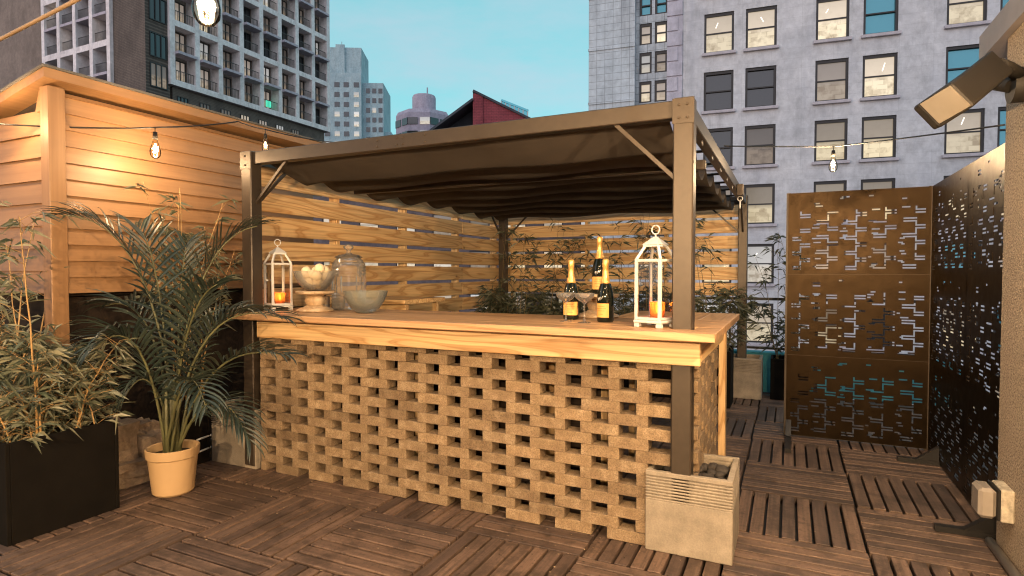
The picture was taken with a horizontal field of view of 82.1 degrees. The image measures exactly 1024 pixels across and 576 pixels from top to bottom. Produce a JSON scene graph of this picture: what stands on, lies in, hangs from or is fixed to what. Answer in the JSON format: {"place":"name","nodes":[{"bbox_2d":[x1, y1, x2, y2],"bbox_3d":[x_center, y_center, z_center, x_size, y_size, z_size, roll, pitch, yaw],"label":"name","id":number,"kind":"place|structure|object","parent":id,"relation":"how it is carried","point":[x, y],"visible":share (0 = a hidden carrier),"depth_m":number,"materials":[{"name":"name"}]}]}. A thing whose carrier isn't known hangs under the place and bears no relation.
{"place":"outdoors","nodes":[
{"label":"outdoors","id":0,"kind":"place"},
{"bbox_2d":[0,0,330,196],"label":"apartment block","id":1,"kind":"structure","parent":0,"point":[265,62],"depth_m":66.83,"materials":[{"name":"grey concrete"}]},
{"bbox_2d":[149,31,166,60],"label":"window","id":2,"kind":"structure","parent":1,"relation":"in","point":[157,42],"depth_m":59.05,"materials":[{"name":"teal glass"}]},
{"bbox_2d":[149,0,166,24],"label":"window","id":3,"kind":"structure","parent":1,"relation":"in","point":[157,8],"depth_m":59.09,"materials":[{"name":"teal glass"}]},
{"bbox_2d":[150,61,167,90],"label":"window","id":4,"kind":"structure","parent":1,"relation":"in","point":[158,72],"depth_m":59.18,"materials":[{"name":"grey glass"}]},
{"bbox_2d":[174,1,184,22],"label":"window","id":5,"kind":"structure","parent":1,"relation":"in","point":[179,7],"depth_m":62.05,"materials":[{"name":"grey"}]},
{"bbox_2d":[175,60,185,81],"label":"window","id":6,"kind":"structure","parent":1,"relation":"in","point":[180,66],"depth_m":62.23,"materials":[{"name":"grey glass"}]},
{"bbox_2d":[175,32,185,52],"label":"window","id":7,"kind":"structure","parent":1,"relation":"in","point":[180,38],"depth_m":62.18,"materials":[{"name":"grey glass"}]},
{"bbox_2d":[199,12,208,32],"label":"window","id":8,"kind":"structure","parent":1,"relation":"in","point":[204,18],"depth_m":64.77,"materials":[{"name":"grey"}]},
{"bbox_2d":[200,42,208,60],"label":"window","id":9,"kind":"structure","parent":1,"relation":"in","point":[204,47],"depth_m":64.82,"materials":[{"name":"grey glass"}]},
{"bbox_2d":[200,68,209,89],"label":"window","id":10,"kind":"structure","parent":1,"relation":"in","point":[204,74],"depth_m":64.77,"materials":[{"name":"grey glass"}]},
{"bbox_2d":[222,22,230,41],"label":"window","id":11,"kind":"structure","parent":1,"relation":"in","point":[226,27],"depth_m":67.32,"materials":[{"name":"grey"}]},
{"bbox_2d":[223,76,230,95],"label":"window","id":12,"kind":"structure","parent":1,"relation":"in","point":[226,81],"depth_m":67.32,"materials":[{"name":"grey glass"}]},
{"bbox_2d":[223,51,230,68],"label":"window","id":13,"kind":"structure","parent":1,"relation":"in","point":[226,56],"depth_m":67.27,"materials":[{"name":"grey glass"}]},
{"bbox_2d":[244,59,250,75],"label":"window","id":14,"kind":"structure","parent":1,"relation":"in","point":[247,64],"depth_m":69.97,"materials":[{"name":"grey glass"}]},
{"bbox_2d":[244,32,250,49],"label":"window","id":15,"kind":"structure","parent":1,"relation":"in","point":[247,36],"depth_m":69.93,"materials":[{"name":"black glass"}]},
{"bbox_2d":[244,84,251,102],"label":"window","id":16,"kind":"structure","parent":1,"relation":"in","point":[247,88],"depth_m":70.02,"materials":[{"name":"grey glass"}]},
{"bbox_2d":[322,42,392,196],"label":"stepped tower","id":17,"kind":"structure","parent":0,"point":[360,106],"depth_m":199.33,"materials":[{"name":"grey concrete"}]},
{"bbox_2d":[395,87,447,133],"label":"round top tower","id":18,"kind":"structure","parent":0,"point":[423,114],"depth_m":145.68,"materials":[{"name":"grey concrete"}]},
{"bbox_2d":[313,197,584,314],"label":"mauve block","id":19,"kind":"structure","parent":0,"point":[318,241],"depth_m":52.69,"materials":[{"name":"brown brick"}]},
{"bbox_2d":[432,214,450,234],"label":"window","id":20,"kind":"structure","parent":19,"relation":"in","point":[436,216],"depth_m":52.72,"materials":[{"name":"grey glass"}]},
{"bbox_2d":[329,0,588,134],"label":"sky","id":21,"kind":"structure","parent":0,"point":[533,55],"materials":[{"name":"blue"}]},
{"bbox_2d":[501,99,528,115],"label":"glass tower","id":22,"kind":"structure","parent":0,"point":[523,110],"depth_m":149.14,"materials":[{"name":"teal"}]},
{"bbox_2d":[588,0,1008,408],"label":"office building","id":23,"kind":"structure","parent":0,"point":[792,72],"depth_m":27.37,"materials":[{"name":"grey concrete"}]},
{"bbox_2d":[639,52,651,73],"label":"window","id":24,"kind":"structure","parent":23,"relation":"in","point":[645,61],"depth_m":30.20,"materials":[{"name":"grey glass"}]},
{"bbox_2d":[639,81,651,102],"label":"window","id":25,"kind":"structure","parent":23,"relation":"in","point":[645,88],"depth_m":30.25,"materials":[{"name":"grey glass"}]},
{"bbox_2d":[640,0,651,15],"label":"window","id":26,"kind":"structure","parent":23,"relation":"in","point":[645,5],"depth_m":30.13,"materials":[{"name":"teal"}]},
{"bbox_2d":[640,23,651,44],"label":"window","id":27,"kind":"structure","parent":23,"relation":"in","point":[645,29],"depth_m":30.16,"materials":[{"name":"grey glass"}]},
{"bbox_2d":[655,0,666,13],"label":"window","id":28,"kind":"structure","parent":23,"relation":"in","point":[660,5],"depth_m":29.88,"materials":[{"name":"teal"}]},
{"bbox_2d":[655,21,666,43],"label":"window","id":29,"kind":"structure","parent":23,"relation":"in","point":[660,27],"depth_m":29.91,"materials":[{"name":"grey"}]},
{"bbox_2d":[655,50,666,72],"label":"window","id":30,"kind":"structure","parent":23,"relation":"in","point":[660,56],"depth_m":29.95,"materials":[{"name":"grey glass"}]},
{"bbox_2d":[655,80,666,101],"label":"window","id":31,"kind":"structure","parent":23,"relation":"in","point":[660,85],"depth_m":29.99,"materials":[{"name":"grey glass"}]},
{"bbox_2d":[702,249,731,282],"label":"window","id":32,"kind":"structure","parent":23,"relation":"in","point":[715,265],"depth_m":28.90,"materials":[{"name":"grey glass"}]},
{"bbox_2d":[703,186,731,220],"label":"window","id":33,"kind":"structure","parent":23,"relation":"in","point":[728,192],"depth_m":28.71,"materials":[{"name":"grey glass"}]},
{"bbox_2d":[701,70,734,114],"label":"window","id":34,"kind":"structure","parent":23,"relation":"in","point":[718,86],"depth_m":28.67,"materials":[{"name":"grey glass"}]},
{"bbox_2d":[702,11,735,56],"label":"window","id":35,"kind":"structure","parent":23,"relation":"in","point":[719,27],"depth_m":28.59,"materials":[{"name":"grey glass"}]},
{"bbox_2d":[703,127,734,170],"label":"window","id":36,"kind":"structure","parent":23,"relation":"in","point":[722,136],"depth_m":28.66,"materials":[{"name":"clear glass"}]},
{"bbox_2d":[742,124,777,168],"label":"window","id":37,"kind":"structure","parent":23,"relation":"in","point":[759,135],"depth_m":28.13,"materials":[{"name":"grey glass"}]},
{"bbox_2d":[744,184,776,226],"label":"window","id":38,"kind":"structure","parent":23,"relation":"in","point":[761,197],"depth_m":28.18,"materials":[{"name":"grey glass"}]},
{"bbox_2d":[743,5,778,51],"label":"window","id":39,"kind":"structure","parent":23,"relation":"in","point":[761,23],"depth_m":27.97,"materials":[{"name":"grey"}]},
{"bbox_2d":[743,66,778,110],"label":"window","id":40,"kind":"structure","parent":23,"relation":"in","point":[760,82],"depth_m":28.05,"materials":[{"name":"grey glass"}]},
{"bbox_2d":[747,303,774,345],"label":"window","id":41,"kind":"structure","parent":23,"relation":"in","point":[752,334],"depth_m":28.32,"materials":[{"name":"grey glass"}]},
{"bbox_2d":[747,244,775,286],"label":"window","id":42,"kind":"structure","parent":23,"relation":"in","point":[754,276],"depth_m":28.26,"materials":[{"name":"grey glass"}]},
{"bbox_2d":[813,244,845,285],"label":"window","id":43,"kind":"structure","parent":23,"relation":"in","point":[828,245],"depth_m":27.34,"materials":[{"name":"grey glass"}]},
{"bbox_2d":[812,306,846,348],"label":"window","id":44,"kind":"structure","parent":23,"relation":"in","point":[843,347],"depth_m":27.35,"materials":[{"name":"grey"}]},
{"bbox_2d":[812,119,849,164],"bbox_3d":[14.665,-6.715,27.030,1.560,2.040,0.330,1,2,19],"label":"window","id":45,"kind":"structure","parent":23,"relation":"in","point":[826,132],"depth_m":27.13,"materials":[{"name":"grey glass"}]},
{"bbox_2d":[812,58,850,105],"bbox_3d":[14.665,-9.464,26.953,1.560,2.040,0.330,1,2,19],"label":"window","id":46,"kind":"structure","parent":23,"relation":"in","point":[831,76],"depth_m":27.05,"materials":[{"name":"grey glass"}]},
{"bbox_2d":[814,180,848,225],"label":"window","id":47,"kind":"structure","parent":23,"relation":"in","point":[822,186],"depth_m":27.19,"materials":[{"name":"grey glass"}]},
{"bbox_2d":[813,0,851,43],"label":"window","id":48,"kind":"structure","parent":23,"relation":"in","point":[832,16],"depth_m":26.99,"materials":[{"name":"grey"}]},
{"bbox_2d":[858,308,892,350],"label":"window","id":49,"kind":"structure","parent":23,"relation":"in","point":[873,338],"depth_m":26.67,"materials":[{"name":"clear glass"}]},
{"bbox_2d":[860,242,893,268],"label":"window","id":50,"kind":"structure","parent":23,"relation":"in","point":[872,264],"depth_m":26.67,"materials":[{"name":"grey glass"}]},
{"bbox_2d":[860,178,894,222],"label":"window","id":51,"kind":"structure","parent":23,"relation":"in","point":[866,184],"depth_m":26.54,"materials":[{"name":"grey glass"}]},
{"bbox_2d":[859,115,898,162],"bbox_3d":[16.475,-6.698,26.400,1.560,2.040,0.330,1,2,19],"label":"window","id":52,"kind":"structure","parent":23,"relation":"in","point":[877,128],"depth_m":26.50,"materials":[{"name":"grey glass"}]},
{"bbox_2d":[860,53,900,101],"bbox_3d":[16.475,-9.446,26.323,1.560,2.040,0.330,1,2,19],"label":"window","id":53,"kind":"structure","parent":23,"relation":"in","point":[879,82],"depth_m":26.42,"materials":[{"name":"grey glass"}]},
{"bbox_2d":[861,0,901,38],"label":"window","id":54,"kind":"structure","parent":23,"relation":"in","point":[880,16],"depth_m":26.36,"materials":[{"name":"teal"}]},
{"bbox_2d":[939,309,982,353],"bbox_3d":[19.510,1.829,25.582,1.650,2.040,0.330,1,2,19],"label":"window","id":55,"kind":"structure","parent":23,"relation":"in","point":[976,323],"depth_m":25.79,"materials":[{"name":"grey"}]},
{"bbox_2d":[945,44,978,84],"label":"window","id":56,"kind":"structure","parent":23,"relation":"in","point":[958,58],"depth_m":25.45,"materials":[{"name":"teal glass"}]},
{"bbox_2d":[942,241,981,287],"bbox_3d":[19.510,-1.020,25.502,1.650,2.040,0.330,1,2,19],"label":"window","id":57,"kind":"structure","parent":23,"relation":"in","point":[960,266],"depth_m":25.66,"materials":[{"name":"teal"}]},
{"bbox_2d":[942,174,982,221],"bbox_3d":[19.510,-3.869,25.423,1.650,2.040,0.330,1,2,19],"label":"window","id":58,"kind":"structure","parent":23,"relation":"in","point":[979,174],"depth_m":25.55,"materials":[{"name":"grey glass"}]},
{"bbox_2d":[941,108,987,157],"bbox_3d":[19.510,-6.668,25.345,1.650,2.040,0.330,1,2,19],"label":"window","id":59,"kind":"structure","parent":23,"relation":"in","point":[970,143],"depth_m":25.43,"materials":[{"name":"grey glass"}]},
{"bbox_2d":[944,0,990,29],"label":"window","id":60,"kind":"structure","parent":23,"relation":"in","point":[960,13],"depth_m":25.29,"materials":[{"name":"grey"}]},
{"bbox_2d":[997,107,1005,146],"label":"window","id":61,"kind":"structure","parent":23,"relation":"in","point":[1001,133],"depth_m":25.00,"materials":[{"name":"teal glass"}]},
{"bbox_3d":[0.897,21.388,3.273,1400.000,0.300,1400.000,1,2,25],"label":"street ground","id":62,"kind":"structure","parent":0,"visible":0},
{"bbox_2d":[429,89,529,129],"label":"gabled house","id":63,"kind":"structure","parent":62,"relation":"on","point":[479,108],"depth_m":59.71,"materials":[{"name":"red brick"}]},
{"bbox_2d":[762,393,974,411],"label":"roof","id":64,"kind":"structure","parent":62,"relation":"on","point":[853,401],"depth_m":6.25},
{"bbox_2d":[0,395,1008,575],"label":"deck","id":65,"kind":"structure","parent":64,"relation":"on","point":[798,495],"depth_m":3.00,"materials":[{"name":"brown wood"}]},
{"bbox_2d":[0,201,141,546],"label":"bamboo planter","id":66,"kind":"object","parent":65,"relation":"on","point":[59,460],"visible":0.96,"depth_m":3.04,"materials":[{"name":"plant"}]},
{"bbox_2d":[105,416,211,490],"bbox_3d":[-2.395,1.017,3.884,0.387,0.392,0.908,1,2,25],"label":"stone footing","id":67,"kind":"object","parent":65,"relation":"on","point":[137,437],"visible":0.33,"depth_m":3.66,"materials":[{"name":"beige stone"}]},
{"bbox_2d":[0,63,326,437],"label":"shed","id":68,"kind":"structure","parent":65,"relation":"on","point":[54,159],"depth_m":3.79,"materials":[{"name":"brown wood"}]},
{"bbox_2d":[0,121,237,128],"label":"light cable","id":69,"kind":"object","parent":68,"relation":"attached to","point":[125,127],"visible":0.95,"depth_m":3.65,"materials":[{"name":"black rubber"}]},
{"bbox_2d":[150,128,160,158],"bbox_3d":[-2.260,-0.919,3.723,0.064,0.198,0.064,1,2,25],"label":"string bulb","id":70,"kind":"object","parent":69,"relation":"hanging from","point":[155,136],"visible":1,"depth_m":3.72,"materials":[{"name":"clear glass"}]},
{"bbox_2d":[238,121,331,141],"bbox_3d":[-1.857,-1.194,4.649,0.450,0.177,1.165,0,2,6],"label":"light cable","id":71,"kind":"object","parent":69,"relation":"attached to","point":[283,133],"visible":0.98,"depth_m":4.38,"materials":[{"name":"black rubber"}]},
{"bbox_2d":[33,200,311,497],"bbox_3d":[-1.863,0.364,3.394,1.568,1.725,1.106,1,2,25],"label":"potted palm","id":72,"kind":"object","parent":65,"relation":"on","point":[171,458],"visible":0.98,"depth_m":3.42,"materials":[{"name":"green plant"}]},
{"bbox_2d":[122,183,242,464],"bbox_3d":[-2.204,0.270,3.985,0.825,1.880,0.636,-2,2,-44],"label":"bamboo planter","id":73,"kind":"object","parent":65,"relation":"on","point":[196,431],"visible":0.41,"depth_m":4.01,"materials":[{"name":"plant"}]},
{"bbox_2d":[211,397,261,468],"bbox_3d":[-1.810,1.004,4.199,0.430,0.400,0.430,1,2,25],"label":"planter box","id":74,"kind":"object","parent":65,"relation":"on","point":[227,448],"visible":0.24,"depth_m":4.02,"materials":[{"name":"concrete"}]},
{"bbox_2d":[261,168,498,312],"bbox_3d":[-1.016,0.127,5.852,0.113,2.063,3.858,1,2,25],"label":"slat fence","id":75,"kind":"object","parent":65,"relation":"on","point":[335,212],"visible":0.39,"depth_m":5.40,"materials":[{"name":"brown wood"}]},
{"bbox_2d":[345,296,444,310],"bbox_3d":[-0.976,0.633,4.959,0.600,1.100,0.595,1,2,25],"label":"side table","id":76,"kind":"object","parent":65,"relation":"on","point":[397,302],"visible":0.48,"depth_m":4.70,"materials":[{"name":"brown wood"}]},
{"bbox_2d":[227,307,738,545],"bbox_3d":[-0.208,0.689,3.753,3.000,1.056,1.351,1,2,25],"label":"bar counter","id":77,"kind":"object","parent":65,"relation":"on","point":[509,401],"visible":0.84,"depth_m":3.24,"materials":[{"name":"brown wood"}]},
{"bbox_2d":[263,239,292,310],"bbox_3d":[-1.615,-0.093,4.045,0.158,0.489,0.150,-2,2,-45],"label":"lantern","id":78,"kind":"object","parent":77,"relation":"on","point":[268,276],"visible":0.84,"depth_m":4.04,"materials":[{"name":"white paint"}]},
{"bbox_2d":[295,290,334,312],"bbox_3d":[-1.312,0.087,3.916,0.250,0.137,0.250,1,2,25],"label":"cake stand","id":79,"kind":"object","parent":77,"relation":"on","point":[315,300],"visible":0.98,"depth_m":3.85,"materials":[{"name":"brown wood"}]},
{"bbox_2d":[293,271,335,290],"bbox_3d":[-1.312,-0.048,3.912,0.278,0.132,0.278,1,2,25],"label":"glass bowl","id":80,"kind":"object","parent":79,"relation":"on","point":[306,286],"visible":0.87,"depth_m":3.85,"materials":[{"name":"white"}]},
{"bbox_2d":[331,244,366,309],"bbox_3d":[-1.140,-0.078,4.101,0.239,0.456,0.239,1,2,25],"label":"glass jar","id":81,"kind":"object","parent":77,"relation":"on","point":[361,272],"visible":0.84,"depth_m":4.17,"materials":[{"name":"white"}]},
{"bbox_2d":[343,290,387,312],"bbox_3d":[-0.942,0.089,3.775,0.281,0.141,0.281,1,2,25],"label":"ribbed bowl","id":82,"kind":"object","parent":77,"relation":"on","point":[373,307],"visible":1,"depth_m":3.71,"materials":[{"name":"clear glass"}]},
{"bbox_2d":[556,292,574,321],"bbox_3d":[0.287,0.101,3.134,0.108,0.152,0.108,1,2,25],"label":"coupe glass","id":83,"kind":"object","parent":77,"relation":"on","point":[566,299],"visible":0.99,"depth_m":3.12,"materials":[{"name":"clear glass"}]},
{"bbox_2d":[563,259,578,319],"bbox_3d":[0.328,0.007,3.265,0.088,0.332,0.090,0,2,13],"label":"champagne bottle","id":84,"kind":"object","parent":77,"relation":"on","point":[572,310],"visible":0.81,"depth_m":3.24,"materials":[{"name":"black glass"}]},
{"bbox_2d":[574,293,594,322],"bbox_3d":[0.376,0.103,3.053,0.108,0.152,0.108,1,2,25],"label":"coupe glass","id":85,"kind":"object","parent":77,"relation":"on","point":[584,300],"visible":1,"depth_m":3.03,"materials":[{"name":"clear glass"}]},
{"bbox_2d":[579,293,619,318],"bbox_3d":[0.500,0.101,3.420,0.250,0.137,0.250,1,2,25],"label":"cake stand","id":86,"kind":"object","parent":77,"relation":"on","point":[591,304],"visible":0.37,"depth_m":3.36,"materials":[{"name":"brown wood"}]},
{"bbox_2d":[592,236,603,293],"bbox_3d":[0.508,-0.134,3.409,0.088,0.332,0.090,1,2,20],"label":"champagne bottle","id":87,"kind":"object","parent":86,"relation":"on","point":[597,269],"visible":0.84,"depth_m":3.38,"materials":[{"name":"black glass"}]},
{"bbox_2d":[597,259,613,321],"bbox_3d":[0.493,0.012,3.099,0.090,0.332,0.088,-2,2,-45],"label":"champagne bottle","id":88,"kind":"object","parent":77,"relation":"on","point":[605,303],"visible":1,"depth_m":3.07,"materials":[{"name":"black glass"}]},
{"bbox_2d":[633,225,671,328],"bbox_3d":[0.685,-0.059,2.821,0.150,0.489,0.158,-2,2,-45],"label":"lantern","id":89,"kind":"object","parent":77,"relation":"on","point":[658,243],"visible":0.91,"depth_m":2.80,"materials":[{"name":"white paint"}]},
{"bbox_2d":[650,302,664,317],"bbox_3d":[0.696,0.109,2.814,0.072,0.085,0.072,1,2,25],"label":"candle holder","id":90,"kind":"object","parent":89,"relation":"in","point":[653,315],"visible":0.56,"depth_m":2.80,"materials":[{"name":"orange glass"}]},
{"bbox_2d":[240,96,747,502],"bbox_3d":[0.360,0.111,5.063,2.944,2.098,3.922,1,2,25],"label":"pergola","id":91,"kind":"object","parent":65,"relation":"on","point":[641,158],"visible":0.98,"depth_m":3.70,"materials":[{"name":"brown wood"}]},
{"bbox_2d":[472,225,550,314],"bbox_3d":[-0.023,0.193,6.751,0.967,1.880,0.722,1,2,25],"label":"bamboo planter","id":92,"kind":"object","parent":65,"relation":"on","point":[504,304],"visible":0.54,"depth_m":6.65,"materials":[{"name":"plant"}]},
{"bbox_2d":[524,218,588,314],"bbox_3d":[0.577,0.143,6.786,0.935,1.978,0.728,1,2,25],"label":"bamboo planter","id":93,"kind":"object","parent":65,"relation":"on","point":[553,310],"visible":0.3,"depth_m":6.83,"materials":[{"name":"plant"}]},
{"bbox_2d":[572,215,658,387],"bbox_3d":[1.168,0.169,6.533,0.977,1.939,0.770,1,2,25],"label":"bamboo planter","id":94,"kind":"object","parent":65,"relation":"on","point":[622,310],"visible":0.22,"depth_m":6.43,"materials":[{"name":"plant"}]},
{"bbox_2d":[508,205,737,308],"bbox_3d":[1.207,0.094,7.028,2.948,2.063,0.113,1,2,25],"label":"slat fence","id":95,"kind":"object","parent":65,"relation":"on","point":[714,242],"visible":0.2,"depth_m":6.93,"materials":[{"name":"brown wood"}]},
{"bbox_2d":[627,219,719,397],"bbox_3d":[1.708,0.187,6.270,1.001,1.918,0.710,1,2,25],"label":"bamboo planter","id":96,"kind":"object","parent":65,"relation":"on","point":[661,374],"visible":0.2,"depth_m":6.23,"materials":[{"name":"plant"}]},
{"bbox_2d":[645,448,739,565],"bbox_3d":[0.894,1.051,2.888,0.390,0.380,0.390,1,2,25],"label":"planter box","id":97,"kind":"object","parent":65,"relation":"on","point":[703,524],"visible":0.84,"depth_m":2.72,"materials":[{"name":"concrete"}]},
{"bbox_2d":[695,216,760,407],"bbox_3d":[2.017,0.178,5.845,0.863,1.961,0.689,1,2,25],"label":"bamboo planter","id":98,"kind":"object","parent":65,"relation":"on","point":[741,309],"visible":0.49,"depth_m":5.76,"materials":[{"name":"plant"}]},
{"bbox_2d":[733,353,762,399],"bbox_3d":[2.473,0.936,6.278,0.370,0.420,0.370,1,2,25],"label":"planter box","id":99,"kind":"object","parent":65,"relation":"on","point":[748,378],"visible":0.6,"depth_m":6.09,"materials":[{"name":"concrete"}]},
{"bbox_2d":[748,232,816,401],"bbox_3d":[2.831,0.261,6.142,0.828,1.778,0.715,1,2,25],"label":"bamboo planter","id":100,"kind":"object","parent":65,"relation":"on","point":[777,362],"visible":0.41,"depth_m":6.10,"materials":[{"name":"plant"}]},
{"bbox_2d":[784,186,932,452],"bbox_3d":[2.593,0.224,4.426,0.973,1.947,0.800,1,2,25],"label":"privacy screen","id":101,"kind":"object","parent":65,"relation":"on","point":[890,363],"visible":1,"depth_m":4.50,"materials":[{"name":"metal"}]},
{"bbox_2d":[897,165,968,494],"bbox_3d":[2.805,0.239,3.898,0.360,1.947,0.973,1,2,25],"label":"privacy screen","id":102,"kind":"object","parent":65,"relation":"on","point":[948,383],"visible":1,"depth_m":3.81,"materials":[{"name":"metal"}]},
{"bbox_2d":[933,143,1004,540],"bbox_3d":[2.393,0.263,3.037,0.370,1.947,0.973,1,2,25],"label":"privacy screen","id":103,"kind":"object","parent":65,"relation":"on","point":[977,395],"visible":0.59,"depth_m":3.11,"materials":[{"name":"metal"}]},
{"bbox_2d":[979,0,1023,575],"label":"stucco wall","id":104,"kind":"structure","parent":65,"relation":"on","point":[1002,35],"depth_m":2.67,"materials":[{"name":"beige paint"}]},
{"bbox_2d":[0,0,80,41],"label":"light cable","id":105,"kind":"object","parent":104,"relation":"attached to","point":[39,19],"visible":1,"depth_m":1.76,"materials":[{"name":"black rubber"}]},
{"bbox_2d":[191,0,220,26],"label":"string bulb","id":106,"kind":"object","parent":105,"relation":"hanging from","point":[208,8],"visible":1,"depth_m":1.40,"materials":[{"name":"clear glass"}]},
{"bbox_2d":[724,124,1004,146],"bbox_3d":[2.319,-0.935,3.609,1.346,0.278,1.388,-1,2,-34],"label":"light cable","id":107,"kind":"object","parent":104,"relation":"attached to","point":[879,140],"visible":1,"depth_m":3.78,"materials":[{"name":"black rubber"}]},
{"bbox_2d":[914,51,1023,128],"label":"flood light","id":108,"kind":"object","parent":104,"relation":"attached to","point":[975,83],"visible":1,"depth_m":2.30,"materials":[{"name":"beige metal"}]},
{"bbox_2d":[971,480,1014,523],"bbox_3d":[2.209,0.976,2.704,0.129,0.150,0.150,1,2,25],"label":"outlet box","id":109,"kind":"object","parent":104,"relation":"attached to","point":[993,499],"visible":1,"depth_m":2.65,"materials":[{"name":"white plastic"}]},
{"bbox_2d":[993,66,1023,103],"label":"junction box","id":110,"kind":"object","parent":104,"relation":"attached to","point":[1013,90],"visible":0.68,"depth_m":2.54,"materials":[{"name":"brown metal"}]},
{"bbox_2d":[463,293,963,401],"bbox_3d":[1.130,0.600,7.407,7.400,1.030,0.036,1,2,25],"label":"railing","id":111,"kind":"object","parent":64,"relation":"on","point":[778,299],"visible":0.04,"depth_m":6.52,"materials":[{"name":"black metal"}]},
{"bbox_2d":[734,349,960,406],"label":"parapet","id":112,"kind":"structure","parent":64,"relation":"on","point":[766,368],"depth_m":6.39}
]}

